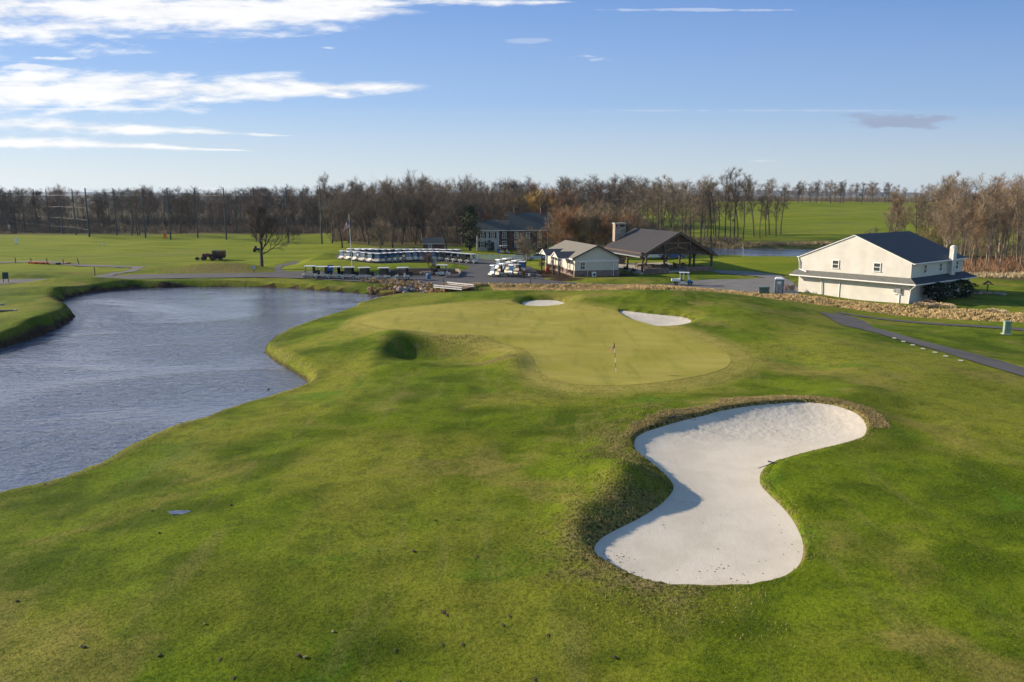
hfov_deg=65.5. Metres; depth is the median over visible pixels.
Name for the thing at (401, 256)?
golf cart
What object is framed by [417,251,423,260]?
golf cart
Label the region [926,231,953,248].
bare tree
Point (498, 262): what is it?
golf cart
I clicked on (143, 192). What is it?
bare tree
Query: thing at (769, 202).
bare tree
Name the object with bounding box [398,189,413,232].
bare tree
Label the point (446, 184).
bare tree
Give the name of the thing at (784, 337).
grass ground
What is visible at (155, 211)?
bare tree
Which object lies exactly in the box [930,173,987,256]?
bare tree
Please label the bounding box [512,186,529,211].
bare tree
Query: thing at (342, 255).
golf cart
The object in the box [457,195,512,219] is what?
willow tree
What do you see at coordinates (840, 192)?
bare tree
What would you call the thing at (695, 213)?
bare tree
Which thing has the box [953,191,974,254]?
bare tree
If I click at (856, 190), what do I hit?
bare tree
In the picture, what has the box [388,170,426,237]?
bare tree
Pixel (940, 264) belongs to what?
window
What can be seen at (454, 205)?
bare tree
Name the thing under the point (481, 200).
bare tree
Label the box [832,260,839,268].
window
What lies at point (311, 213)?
bare tree
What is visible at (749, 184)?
bare tree
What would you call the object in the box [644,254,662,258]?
parked van
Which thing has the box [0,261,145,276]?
cart path
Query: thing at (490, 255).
rail fence
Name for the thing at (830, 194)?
bare tree
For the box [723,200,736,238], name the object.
bare tree
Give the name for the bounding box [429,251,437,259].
golf cart
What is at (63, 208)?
bare tree
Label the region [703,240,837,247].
woodland brush
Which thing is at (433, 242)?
brick shed
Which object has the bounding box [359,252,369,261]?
golf cart
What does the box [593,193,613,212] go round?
bare tree
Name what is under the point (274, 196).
bare tree
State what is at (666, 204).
bare tree
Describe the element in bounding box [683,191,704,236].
bare tree
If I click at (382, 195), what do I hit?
bare tree
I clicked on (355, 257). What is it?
golf cart
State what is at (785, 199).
bare tree
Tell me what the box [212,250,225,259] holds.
towed tank
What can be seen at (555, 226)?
bare tree
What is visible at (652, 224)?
bare tree
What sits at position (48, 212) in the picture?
range net
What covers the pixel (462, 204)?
bare tree
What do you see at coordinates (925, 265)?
window
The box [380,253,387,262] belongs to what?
golf cart
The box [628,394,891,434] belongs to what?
dead sod
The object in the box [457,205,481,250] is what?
evergreen tree
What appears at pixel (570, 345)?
putting green
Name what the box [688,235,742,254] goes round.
woodland brush
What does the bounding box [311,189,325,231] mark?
bare tree
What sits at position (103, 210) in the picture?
bare tree
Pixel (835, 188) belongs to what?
bare tree
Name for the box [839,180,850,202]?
bare tree
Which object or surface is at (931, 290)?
evergreen shrub
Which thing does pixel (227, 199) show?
bare tree
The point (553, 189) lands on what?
bare tree
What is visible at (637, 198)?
bare tree
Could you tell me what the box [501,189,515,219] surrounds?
bare tree
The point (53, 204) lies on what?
bare tree
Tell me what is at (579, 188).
bare tree
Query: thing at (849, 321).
cart path
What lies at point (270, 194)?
bare tree
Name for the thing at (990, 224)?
bare tree
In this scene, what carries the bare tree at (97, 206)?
on the grass ground at (784, 337)
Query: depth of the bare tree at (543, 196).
248.48 m
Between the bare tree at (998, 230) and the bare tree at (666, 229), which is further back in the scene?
the bare tree at (666, 229)
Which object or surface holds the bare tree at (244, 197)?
on the grass ground at (784, 337)
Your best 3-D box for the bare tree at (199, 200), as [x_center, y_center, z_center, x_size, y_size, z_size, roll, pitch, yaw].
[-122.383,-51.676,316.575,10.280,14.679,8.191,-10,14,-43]
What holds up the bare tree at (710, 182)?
on the grass ground at (784, 337)
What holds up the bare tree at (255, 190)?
on the grass ground at (784, 337)
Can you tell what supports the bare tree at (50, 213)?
on the grass ground at (784, 337)
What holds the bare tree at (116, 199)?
on the grass ground at (784, 337)
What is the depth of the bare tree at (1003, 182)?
165.28 m
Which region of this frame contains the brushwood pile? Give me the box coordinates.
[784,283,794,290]
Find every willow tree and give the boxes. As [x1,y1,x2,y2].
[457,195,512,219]
[496,192,549,212]
[522,186,559,219]
[543,185,577,225]
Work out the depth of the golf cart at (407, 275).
125.50 m
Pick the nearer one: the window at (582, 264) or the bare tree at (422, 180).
the window at (582, 264)
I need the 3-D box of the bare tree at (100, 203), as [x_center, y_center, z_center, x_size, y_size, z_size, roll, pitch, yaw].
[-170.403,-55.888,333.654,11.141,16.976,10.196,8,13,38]
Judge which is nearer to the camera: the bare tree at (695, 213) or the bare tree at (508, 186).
the bare tree at (695, 213)
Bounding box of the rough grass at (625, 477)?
[553,397,875,650]
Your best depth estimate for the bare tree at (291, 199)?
298.02 m
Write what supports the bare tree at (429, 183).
on the grass ground at (784, 337)
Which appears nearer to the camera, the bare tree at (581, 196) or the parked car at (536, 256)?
the parked car at (536, 256)
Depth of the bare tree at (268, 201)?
320.61 m
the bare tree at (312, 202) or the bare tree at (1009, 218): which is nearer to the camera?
the bare tree at (1009, 218)
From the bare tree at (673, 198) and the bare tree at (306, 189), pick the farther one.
the bare tree at (306, 189)
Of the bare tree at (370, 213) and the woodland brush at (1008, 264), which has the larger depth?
the bare tree at (370, 213)
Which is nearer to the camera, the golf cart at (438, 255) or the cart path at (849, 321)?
the cart path at (849, 321)
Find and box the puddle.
[168,510,190,513]
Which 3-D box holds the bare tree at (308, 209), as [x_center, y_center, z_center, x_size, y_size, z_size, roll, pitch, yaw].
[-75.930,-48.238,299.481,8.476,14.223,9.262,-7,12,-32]
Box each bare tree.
[0,185,19,229]
[0,191,19,224]
[8,201,21,228]
[9,186,46,230]
[25,188,55,230]
[41,183,68,226]
[41,195,53,219]
[42,202,58,227]
[43,186,57,225]
[49,193,72,231]
[55,195,66,227]
[77,193,95,226]
[88,189,106,224]
[88,201,101,217]
[89,189,117,224]
[95,196,114,221]
[112,193,129,223]
[123,188,140,234]
[128,190,143,234]
[131,190,151,234]
[134,183,156,226]
[146,191,158,225]
[149,195,164,222]
[164,192,179,223]
[174,188,193,229]
[181,185,205,229]
[191,194,215,226]
[205,205,214,221]
[221,194,239,226]
[224,191,234,215]
[232,193,246,224]
[238,189,248,223]
[238,193,302,266]
[245,189,263,224]
[251,190,265,209]
[262,195,275,211]
[264,186,284,212]
[264,190,281,226]
[281,184,305,226]
[281,187,303,226]
[293,185,335,232]
[294,187,304,219]
[298,186,310,227]
[301,197,319,225]
[303,197,318,229]
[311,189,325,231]
[314,172,333,233]
[317,189,339,243]
[326,197,358,247]
[332,182,359,242]
[332,184,381,233]
[335,188,351,232]
[340,181,395,244]
[347,175,362,233]
[347,187,372,241]
[348,188,388,244]
[359,180,398,228]
[364,217,397,248]
[365,195,381,237]
[371,174,446,236]
[371,178,404,247]
[376,176,393,234]
[379,178,389,204]
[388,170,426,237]
[388,176,414,243]
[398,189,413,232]
[404,176,453,197]
[406,187,443,241]
[408,191,423,243]
[412,179,454,236]
[414,172,429,231]
[418,178,457,230]
[419,251,434,267]
[424,192,460,248]
[428,175,505,238]
[437,181,488,243]
[447,190,459,234]
[451,174,465,230]
[452,179,502,242]
[457,174,474,231]
[476,183,508,219]
[485,182,502,214]
[485,185,527,219]
[486,192,500,219]
[497,179,518,219]
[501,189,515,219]
[510,180,521,196]
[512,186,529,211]
[512,197,529,212]
[513,232,537,262]
[516,185,532,205]
[523,208,597,252]
[526,178,537,196]
[526,183,539,200]
[530,188,552,211]
[535,194,552,220]
[542,206,570,244]
[543,210,588,240]
[545,205,592,243]
[546,188,562,213]
[548,190,569,207]
[551,200,589,242]
[552,200,587,240]
[554,177,579,206]
[554,205,603,243]
[568,190,580,208]
[573,182,592,209]
[573,199,612,243]
[574,190,591,209]
[583,183,607,207]
[583,196,612,246]
[590,211,634,246]
[593,191,605,211]
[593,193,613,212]
[597,195,614,213]
[601,202,638,232]
[604,180,617,210]
[606,177,631,213]
[614,178,632,209]
[615,214,649,231]
[618,199,644,226]
[622,177,658,218]
[623,187,647,215]
[637,185,650,220]
[638,179,678,228]
[640,222,680,231]
[641,179,656,204]
[642,186,654,219]
[644,180,663,221]
[646,218,657,227]
[651,186,673,223]
[652,175,681,229]
[652,177,662,226]
[655,185,677,228]
[667,182,682,229]
[667,189,681,224]
[670,195,695,234]
[671,190,684,226]
[675,179,699,231]
[680,179,698,229]
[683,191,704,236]
[687,192,699,236]
[689,174,715,224]
[691,183,718,239]
[693,192,719,236]
[699,183,725,239]
[700,178,724,236]
[703,183,720,236]
[704,197,726,235]
[706,187,724,236]
[714,172,742,237]
[716,166,749,236]
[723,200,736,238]
[724,169,752,237]
[736,192,753,239]
[740,173,760,236]
[756,183,779,234]
[756,194,774,238]
[758,189,776,235]
[767,189,786,235]
[779,187,793,233]
[792,185,800,202]
[799,180,806,202]
[808,180,820,202]
[812,186,821,202]
[819,180,832,202]
[821,180,835,203]
[830,182,838,196]
[835,181,844,200]
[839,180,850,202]
[853,182,864,201]
[859,182,868,204]
[867,180,880,196]
[869,182,883,197]
[880,182,896,201]
[882,190,899,226]
[883,193,904,230]
[884,182,894,197]
[885,191,910,226]
[887,201,914,231]
[890,196,914,231]
[899,187,925,233]
[911,193,936,233]
[911,199,928,227]
[917,186,941,229]
[918,192,928,217]
[918,227,937,239]
[919,220,961,238]
[921,192,957,240]
[925,174,973,245]
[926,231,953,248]
[927,202,969,252]
[928,177,978,247]
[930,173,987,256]
[933,180,964,245]
[940,171,970,242]
[940,174,961,213]
[948,210,975,253]
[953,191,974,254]
[956,207,977,261]
[957,176,1008,263]
[957,208,989,263]
[968,191,1006,259]
[969,209,1000,265]
[972,174,1022,259]
[976,204,1003,264]
[979,171,1008,252]
[986,182,1019,256]
[990,184,1008,255]
[993,174,1023,264]
[995,198,1015,257]
[1000,173,1023,260]
[1001,190,1023,256]
[1003,181,1023,256]
[1005,186,1023,236]
[1006,181,1023,255]
[1008,197,1023,264]
[1012,211,1023,251]
[1013,229,1023,247]
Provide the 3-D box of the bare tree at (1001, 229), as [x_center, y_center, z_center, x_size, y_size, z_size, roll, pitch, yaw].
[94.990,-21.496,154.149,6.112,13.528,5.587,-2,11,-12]
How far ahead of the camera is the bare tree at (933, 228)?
172.92 m
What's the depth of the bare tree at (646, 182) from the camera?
279.65 m
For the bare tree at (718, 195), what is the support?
on the grass ground at (784, 337)
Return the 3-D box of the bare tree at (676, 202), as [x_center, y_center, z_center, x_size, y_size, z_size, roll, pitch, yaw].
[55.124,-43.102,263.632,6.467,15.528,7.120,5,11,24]
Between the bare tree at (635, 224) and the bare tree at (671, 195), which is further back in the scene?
the bare tree at (671, 195)
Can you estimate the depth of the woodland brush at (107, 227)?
294.11 m
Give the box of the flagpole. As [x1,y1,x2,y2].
[343,214,351,262]
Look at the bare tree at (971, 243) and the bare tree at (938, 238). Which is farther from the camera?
the bare tree at (938, 238)
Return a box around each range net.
[0,188,89,234]
[84,187,322,243]
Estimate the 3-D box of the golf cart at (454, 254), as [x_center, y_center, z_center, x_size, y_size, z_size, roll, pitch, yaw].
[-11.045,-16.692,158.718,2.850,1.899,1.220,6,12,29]
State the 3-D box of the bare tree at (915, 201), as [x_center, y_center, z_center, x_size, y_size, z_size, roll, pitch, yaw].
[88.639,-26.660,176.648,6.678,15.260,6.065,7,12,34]
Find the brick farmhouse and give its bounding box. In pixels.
[475,207,548,250]
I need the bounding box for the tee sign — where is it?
[2,272,8,282]
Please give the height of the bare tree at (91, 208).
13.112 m
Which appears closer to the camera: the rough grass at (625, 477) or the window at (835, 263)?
the rough grass at (625, 477)
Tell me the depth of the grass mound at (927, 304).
95.49 m
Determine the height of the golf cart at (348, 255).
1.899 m
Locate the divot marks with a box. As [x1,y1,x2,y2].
[218,555,548,681]
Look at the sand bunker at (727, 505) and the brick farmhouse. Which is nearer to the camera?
the sand bunker at (727, 505)
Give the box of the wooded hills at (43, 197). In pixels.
[1,194,1019,203]
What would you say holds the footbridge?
on the grass ground at (784, 337)
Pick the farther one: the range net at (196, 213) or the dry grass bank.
the range net at (196, 213)
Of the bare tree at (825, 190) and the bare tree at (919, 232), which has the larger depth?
the bare tree at (825, 190)
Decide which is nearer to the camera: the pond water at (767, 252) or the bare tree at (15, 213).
the pond water at (767, 252)
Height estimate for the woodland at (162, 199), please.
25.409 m
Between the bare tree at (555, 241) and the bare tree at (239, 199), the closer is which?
the bare tree at (555, 241)
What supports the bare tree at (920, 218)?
on the grass ground at (784, 337)
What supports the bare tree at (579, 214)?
on the grass ground at (784, 337)
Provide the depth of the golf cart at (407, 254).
160.61 m
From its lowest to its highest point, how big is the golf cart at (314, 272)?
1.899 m
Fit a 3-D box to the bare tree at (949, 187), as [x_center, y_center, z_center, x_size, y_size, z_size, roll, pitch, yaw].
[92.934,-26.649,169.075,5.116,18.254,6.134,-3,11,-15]
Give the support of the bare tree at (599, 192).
on the grass ground at (784, 337)
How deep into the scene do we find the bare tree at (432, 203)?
220.40 m
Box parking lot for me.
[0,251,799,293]
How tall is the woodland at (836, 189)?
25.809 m
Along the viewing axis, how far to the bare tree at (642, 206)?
228.92 m
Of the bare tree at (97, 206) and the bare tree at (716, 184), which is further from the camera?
the bare tree at (97, 206)
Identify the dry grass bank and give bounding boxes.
[427,282,1023,322]
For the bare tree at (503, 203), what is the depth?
211.60 m
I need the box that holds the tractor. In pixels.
[195,250,217,259]
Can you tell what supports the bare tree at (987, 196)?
on the grass ground at (784, 337)
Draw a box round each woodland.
[0,172,651,230]
[642,177,1023,255]
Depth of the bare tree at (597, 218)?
176.99 m
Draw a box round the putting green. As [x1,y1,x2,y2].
[360,304,730,385]
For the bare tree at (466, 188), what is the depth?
251.01 m
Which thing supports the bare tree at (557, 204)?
on the grass ground at (784, 337)
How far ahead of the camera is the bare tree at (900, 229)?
203.19 m
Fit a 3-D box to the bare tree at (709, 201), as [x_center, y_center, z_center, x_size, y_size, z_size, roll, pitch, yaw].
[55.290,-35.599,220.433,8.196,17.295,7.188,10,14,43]
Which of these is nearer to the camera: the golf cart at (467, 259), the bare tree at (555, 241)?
the golf cart at (467, 259)
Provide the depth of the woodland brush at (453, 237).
237.68 m
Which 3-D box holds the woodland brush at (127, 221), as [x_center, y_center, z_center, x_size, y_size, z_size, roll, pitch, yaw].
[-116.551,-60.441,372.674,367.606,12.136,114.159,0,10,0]
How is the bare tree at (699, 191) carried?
on the grass ground at (784, 337)
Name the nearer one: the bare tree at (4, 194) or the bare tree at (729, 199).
the bare tree at (729, 199)
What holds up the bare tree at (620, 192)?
on the grass ground at (784, 337)
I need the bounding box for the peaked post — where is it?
[982,280,992,293]
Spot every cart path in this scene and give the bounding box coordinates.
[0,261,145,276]
[820,312,1023,375]
[836,311,1023,330]
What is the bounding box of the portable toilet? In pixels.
[774,277,783,293]
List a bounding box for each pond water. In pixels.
[0,287,381,491]
[686,248,814,256]
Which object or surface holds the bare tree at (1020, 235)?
on the grass ground at (784, 337)
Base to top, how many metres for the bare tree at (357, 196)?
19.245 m
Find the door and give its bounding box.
[776,281,782,292]
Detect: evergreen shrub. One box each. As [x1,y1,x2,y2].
[485,240,493,251]
[923,282,952,300]
[945,279,979,297]
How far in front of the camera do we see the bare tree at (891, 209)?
216.20 m
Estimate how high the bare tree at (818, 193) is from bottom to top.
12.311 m
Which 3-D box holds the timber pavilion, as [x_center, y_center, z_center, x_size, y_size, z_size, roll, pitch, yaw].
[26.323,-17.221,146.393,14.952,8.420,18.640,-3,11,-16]
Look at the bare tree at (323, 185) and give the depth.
265.61 m
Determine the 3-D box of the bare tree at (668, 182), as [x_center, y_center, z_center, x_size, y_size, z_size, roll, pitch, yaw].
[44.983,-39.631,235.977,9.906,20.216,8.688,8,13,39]
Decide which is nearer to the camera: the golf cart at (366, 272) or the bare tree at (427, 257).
the golf cart at (366, 272)
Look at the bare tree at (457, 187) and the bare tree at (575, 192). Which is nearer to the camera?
the bare tree at (457, 187)
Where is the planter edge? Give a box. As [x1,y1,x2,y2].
[389,268,460,277]
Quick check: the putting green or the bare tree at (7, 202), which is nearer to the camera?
the putting green
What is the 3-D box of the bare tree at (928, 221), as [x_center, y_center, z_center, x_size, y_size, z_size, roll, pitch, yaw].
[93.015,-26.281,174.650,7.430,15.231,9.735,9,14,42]
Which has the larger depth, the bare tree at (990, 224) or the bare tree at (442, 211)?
the bare tree at (442, 211)
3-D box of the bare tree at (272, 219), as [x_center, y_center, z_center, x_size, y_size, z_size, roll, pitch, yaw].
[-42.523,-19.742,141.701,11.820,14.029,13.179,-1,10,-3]
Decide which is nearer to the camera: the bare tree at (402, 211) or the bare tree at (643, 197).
the bare tree at (402, 211)
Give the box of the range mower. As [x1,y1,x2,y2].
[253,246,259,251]
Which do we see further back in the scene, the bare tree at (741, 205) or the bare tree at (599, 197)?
the bare tree at (599, 197)
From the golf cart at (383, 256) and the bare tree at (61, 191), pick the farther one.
the bare tree at (61, 191)
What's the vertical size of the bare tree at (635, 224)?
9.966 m
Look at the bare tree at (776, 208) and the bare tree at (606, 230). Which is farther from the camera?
the bare tree at (776, 208)
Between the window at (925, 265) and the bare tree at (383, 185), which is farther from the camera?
the bare tree at (383, 185)
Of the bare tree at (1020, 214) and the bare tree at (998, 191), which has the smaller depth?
the bare tree at (1020, 214)
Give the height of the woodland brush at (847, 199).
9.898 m
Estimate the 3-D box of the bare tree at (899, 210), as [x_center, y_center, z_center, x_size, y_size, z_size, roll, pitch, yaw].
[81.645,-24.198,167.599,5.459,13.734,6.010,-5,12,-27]
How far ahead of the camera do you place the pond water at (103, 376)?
64.37 m
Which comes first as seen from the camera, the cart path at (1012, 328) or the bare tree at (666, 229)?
the cart path at (1012, 328)
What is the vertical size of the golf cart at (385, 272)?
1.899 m
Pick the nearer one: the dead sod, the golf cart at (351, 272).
the dead sod
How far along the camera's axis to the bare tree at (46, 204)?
315.83 m
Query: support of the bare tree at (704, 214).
on the grass ground at (784, 337)
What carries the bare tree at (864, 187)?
on the grass ground at (784, 337)
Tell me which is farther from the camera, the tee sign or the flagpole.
the flagpole
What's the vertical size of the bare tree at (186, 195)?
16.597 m
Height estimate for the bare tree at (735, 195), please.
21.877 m
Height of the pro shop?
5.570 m
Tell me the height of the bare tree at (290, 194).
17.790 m
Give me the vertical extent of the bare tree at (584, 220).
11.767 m
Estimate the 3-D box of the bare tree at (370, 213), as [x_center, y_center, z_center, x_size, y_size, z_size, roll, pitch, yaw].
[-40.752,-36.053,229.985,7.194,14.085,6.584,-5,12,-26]
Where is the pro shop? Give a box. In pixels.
[539,240,622,276]
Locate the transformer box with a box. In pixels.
[759,286,769,294]
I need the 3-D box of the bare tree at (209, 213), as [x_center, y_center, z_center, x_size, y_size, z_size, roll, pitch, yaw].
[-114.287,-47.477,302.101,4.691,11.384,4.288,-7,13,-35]
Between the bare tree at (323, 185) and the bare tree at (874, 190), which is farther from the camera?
the bare tree at (874, 190)
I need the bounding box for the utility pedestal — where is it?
[1001,320,1012,334]
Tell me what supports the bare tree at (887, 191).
on the grass ground at (784, 337)
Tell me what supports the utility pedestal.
on the grass ground at (784, 337)
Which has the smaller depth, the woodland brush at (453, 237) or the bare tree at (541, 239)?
the bare tree at (541, 239)
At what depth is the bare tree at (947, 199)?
163.29 m
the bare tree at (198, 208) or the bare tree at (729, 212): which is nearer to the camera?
the bare tree at (729, 212)
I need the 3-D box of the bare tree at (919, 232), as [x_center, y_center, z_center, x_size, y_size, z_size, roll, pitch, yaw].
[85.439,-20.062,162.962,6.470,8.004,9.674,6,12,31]
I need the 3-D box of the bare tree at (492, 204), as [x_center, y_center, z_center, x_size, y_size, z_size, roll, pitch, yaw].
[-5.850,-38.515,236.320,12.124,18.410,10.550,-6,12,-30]
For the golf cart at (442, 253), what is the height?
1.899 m
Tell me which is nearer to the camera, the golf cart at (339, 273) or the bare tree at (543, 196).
the golf cart at (339, 273)
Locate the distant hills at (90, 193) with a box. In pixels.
[2,190,1019,196]
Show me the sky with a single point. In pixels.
(211, 95)
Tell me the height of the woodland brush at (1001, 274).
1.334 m
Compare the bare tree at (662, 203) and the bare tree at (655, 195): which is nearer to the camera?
the bare tree at (662, 203)
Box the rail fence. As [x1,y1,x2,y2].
[470,254,526,260]
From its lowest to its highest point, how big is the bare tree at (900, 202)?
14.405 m
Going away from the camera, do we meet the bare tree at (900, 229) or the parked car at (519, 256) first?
the parked car at (519, 256)
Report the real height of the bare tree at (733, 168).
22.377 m
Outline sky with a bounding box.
[0,0,1023,194]
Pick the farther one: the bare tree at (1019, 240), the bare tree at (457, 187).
the bare tree at (457, 187)
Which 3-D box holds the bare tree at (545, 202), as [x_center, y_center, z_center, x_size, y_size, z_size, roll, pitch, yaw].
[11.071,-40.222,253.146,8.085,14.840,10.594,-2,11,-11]
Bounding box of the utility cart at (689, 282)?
[671,272,692,284]
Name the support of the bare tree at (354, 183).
on the grass ground at (784, 337)
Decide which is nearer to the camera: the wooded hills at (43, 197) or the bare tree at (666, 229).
the bare tree at (666, 229)
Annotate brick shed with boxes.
[422,237,444,248]
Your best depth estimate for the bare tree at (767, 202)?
248.22 m
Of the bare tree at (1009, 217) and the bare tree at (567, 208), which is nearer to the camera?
the bare tree at (1009, 217)
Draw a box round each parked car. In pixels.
[510,253,527,260]
[528,253,545,260]
[662,254,684,258]
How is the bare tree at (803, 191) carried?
on the grass ground at (784, 337)
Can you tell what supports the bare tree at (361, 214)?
on the grass ground at (784, 337)
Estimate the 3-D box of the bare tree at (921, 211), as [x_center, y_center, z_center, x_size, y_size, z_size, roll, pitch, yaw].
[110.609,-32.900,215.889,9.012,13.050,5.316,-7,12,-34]
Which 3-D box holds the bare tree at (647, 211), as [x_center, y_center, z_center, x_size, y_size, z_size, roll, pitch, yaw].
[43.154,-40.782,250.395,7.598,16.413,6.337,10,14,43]
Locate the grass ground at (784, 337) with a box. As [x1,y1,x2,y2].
[0,197,1023,681]
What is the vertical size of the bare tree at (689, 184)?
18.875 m
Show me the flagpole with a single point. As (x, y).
(347, 225)
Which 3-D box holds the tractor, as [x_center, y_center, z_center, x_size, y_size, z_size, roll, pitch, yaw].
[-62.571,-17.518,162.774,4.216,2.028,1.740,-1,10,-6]
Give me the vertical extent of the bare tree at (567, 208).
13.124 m
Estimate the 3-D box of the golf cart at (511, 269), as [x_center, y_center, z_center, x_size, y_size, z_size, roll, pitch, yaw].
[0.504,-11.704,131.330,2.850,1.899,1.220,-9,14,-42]
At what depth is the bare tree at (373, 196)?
214.93 m
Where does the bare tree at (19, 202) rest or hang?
on the grass ground at (784, 337)
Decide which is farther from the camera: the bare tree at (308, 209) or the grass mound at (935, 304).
the bare tree at (308, 209)
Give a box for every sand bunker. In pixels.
[522,300,563,305]
[594,402,866,584]
[620,311,690,325]
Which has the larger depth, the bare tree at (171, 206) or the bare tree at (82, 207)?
the bare tree at (171, 206)
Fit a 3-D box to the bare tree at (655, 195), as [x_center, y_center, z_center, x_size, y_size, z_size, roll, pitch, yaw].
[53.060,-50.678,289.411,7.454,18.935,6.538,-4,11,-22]
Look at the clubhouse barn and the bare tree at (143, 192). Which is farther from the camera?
the bare tree at (143, 192)
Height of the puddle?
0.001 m
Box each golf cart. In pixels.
[302,265,319,277]
[314,266,331,277]
[326,266,344,278]
[338,250,348,259]
[340,266,358,278]
[344,251,353,259]
[352,251,362,260]
[356,267,373,279]
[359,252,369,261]
[366,252,374,262]
[373,253,382,262]
[375,267,393,279]
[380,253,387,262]
[385,252,394,261]
[391,252,399,261]
[395,267,412,278]
[397,252,405,261]
[403,251,412,260]
[410,251,418,260]
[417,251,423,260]
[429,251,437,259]
[433,264,450,275]
[436,251,443,260]
[440,251,448,260]
[444,252,452,261]
[450,252,461,261]
[457,253,466,262]
[464,253,477,263]
[488,264,504,276]
[495,259,507,269]
[497,245,509,253]
[499,263,511,274]
[506,261,517,269]
[507,264,520,275]
[518,261,525,271]
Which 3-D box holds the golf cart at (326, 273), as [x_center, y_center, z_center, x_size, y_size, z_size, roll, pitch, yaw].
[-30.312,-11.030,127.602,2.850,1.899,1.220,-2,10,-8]
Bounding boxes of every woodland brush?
[0,205,617,227]
[0,222,334,233]
[328,224,596,243]
[674,192,988,202]
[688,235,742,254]
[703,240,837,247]
[962,253,1023,273]
[967,270,1023,277]
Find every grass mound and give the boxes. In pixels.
[912,301,932,307]
[921,300,935,303]
[931,301,956,308]
[983,308,1008,313]
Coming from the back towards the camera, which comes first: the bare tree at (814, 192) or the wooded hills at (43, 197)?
the wooded hills at (43, 197)
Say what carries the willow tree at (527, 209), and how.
on the grass ground at (784, 337)
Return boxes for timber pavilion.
[603,223,716,273]
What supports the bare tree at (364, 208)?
on the grass ground at (784, 337)
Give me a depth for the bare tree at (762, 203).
236.38 m
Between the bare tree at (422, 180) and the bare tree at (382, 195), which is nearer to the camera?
the bare tree at (422, 180)
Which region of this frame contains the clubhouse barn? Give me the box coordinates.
[789,231,977,303]
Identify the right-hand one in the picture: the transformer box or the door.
the door
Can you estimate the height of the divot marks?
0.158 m
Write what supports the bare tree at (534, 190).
on the grass ground at (784, 337)
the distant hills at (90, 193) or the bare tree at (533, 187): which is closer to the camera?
the bare tree at (533, 187)
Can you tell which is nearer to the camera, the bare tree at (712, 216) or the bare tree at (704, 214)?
the bare tree at (704, 214)
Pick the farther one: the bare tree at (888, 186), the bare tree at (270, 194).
the bare tree at (888, 186)
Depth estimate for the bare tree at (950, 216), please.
139.83 m
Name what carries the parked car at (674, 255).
on the grass ground at (784, 337)
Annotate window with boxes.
[579,262,585,269]
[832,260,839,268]
[873,262,880,271]
[923,264,927,273]
[938,262,942,271]
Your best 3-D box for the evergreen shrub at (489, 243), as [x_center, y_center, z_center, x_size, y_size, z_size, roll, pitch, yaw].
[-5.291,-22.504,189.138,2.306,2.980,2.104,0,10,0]
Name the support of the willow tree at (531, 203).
on the grass ground at (784, 337)
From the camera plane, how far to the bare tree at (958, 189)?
143.75 m
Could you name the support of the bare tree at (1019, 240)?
on the grass ground at (784, 337)
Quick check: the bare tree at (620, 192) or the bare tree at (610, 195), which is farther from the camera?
the bare tree at (610, 195)
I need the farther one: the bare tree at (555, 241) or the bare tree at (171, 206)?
the bare tree at (171, 206)
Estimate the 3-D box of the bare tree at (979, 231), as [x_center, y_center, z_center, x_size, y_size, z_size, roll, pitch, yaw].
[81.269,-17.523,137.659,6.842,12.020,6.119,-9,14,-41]
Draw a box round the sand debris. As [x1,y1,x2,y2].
[603,408,843,581]
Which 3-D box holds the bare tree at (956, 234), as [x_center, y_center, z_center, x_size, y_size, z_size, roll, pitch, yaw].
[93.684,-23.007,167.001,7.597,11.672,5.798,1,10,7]
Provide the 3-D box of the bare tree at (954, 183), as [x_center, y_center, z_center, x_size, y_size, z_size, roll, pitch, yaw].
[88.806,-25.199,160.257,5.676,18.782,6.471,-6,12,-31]
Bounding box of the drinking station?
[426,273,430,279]
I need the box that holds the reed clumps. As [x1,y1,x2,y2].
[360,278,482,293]
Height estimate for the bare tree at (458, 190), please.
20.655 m
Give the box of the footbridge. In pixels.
[433,282,473,291]
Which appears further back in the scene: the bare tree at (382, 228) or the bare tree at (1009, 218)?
the bare tree at (382, 228)
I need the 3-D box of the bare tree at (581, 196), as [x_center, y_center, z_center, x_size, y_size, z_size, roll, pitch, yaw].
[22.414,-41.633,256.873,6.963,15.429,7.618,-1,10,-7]
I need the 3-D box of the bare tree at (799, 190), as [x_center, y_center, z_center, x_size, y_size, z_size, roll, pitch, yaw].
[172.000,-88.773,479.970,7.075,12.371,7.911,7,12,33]
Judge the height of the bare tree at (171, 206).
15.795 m
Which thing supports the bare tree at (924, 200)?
on the grass ground at (784, 337)
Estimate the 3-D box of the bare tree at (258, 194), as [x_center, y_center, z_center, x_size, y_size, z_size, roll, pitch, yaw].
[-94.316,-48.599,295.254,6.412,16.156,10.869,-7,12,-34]
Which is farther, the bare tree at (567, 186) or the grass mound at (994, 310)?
the bare tree at (567, 186)
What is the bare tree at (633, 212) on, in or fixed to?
on the grass ground at (784, 337)
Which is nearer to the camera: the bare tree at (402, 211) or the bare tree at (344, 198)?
the bare tree at (402, 211)
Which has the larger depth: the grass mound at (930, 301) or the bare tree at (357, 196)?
the bare tree at (357, 196)

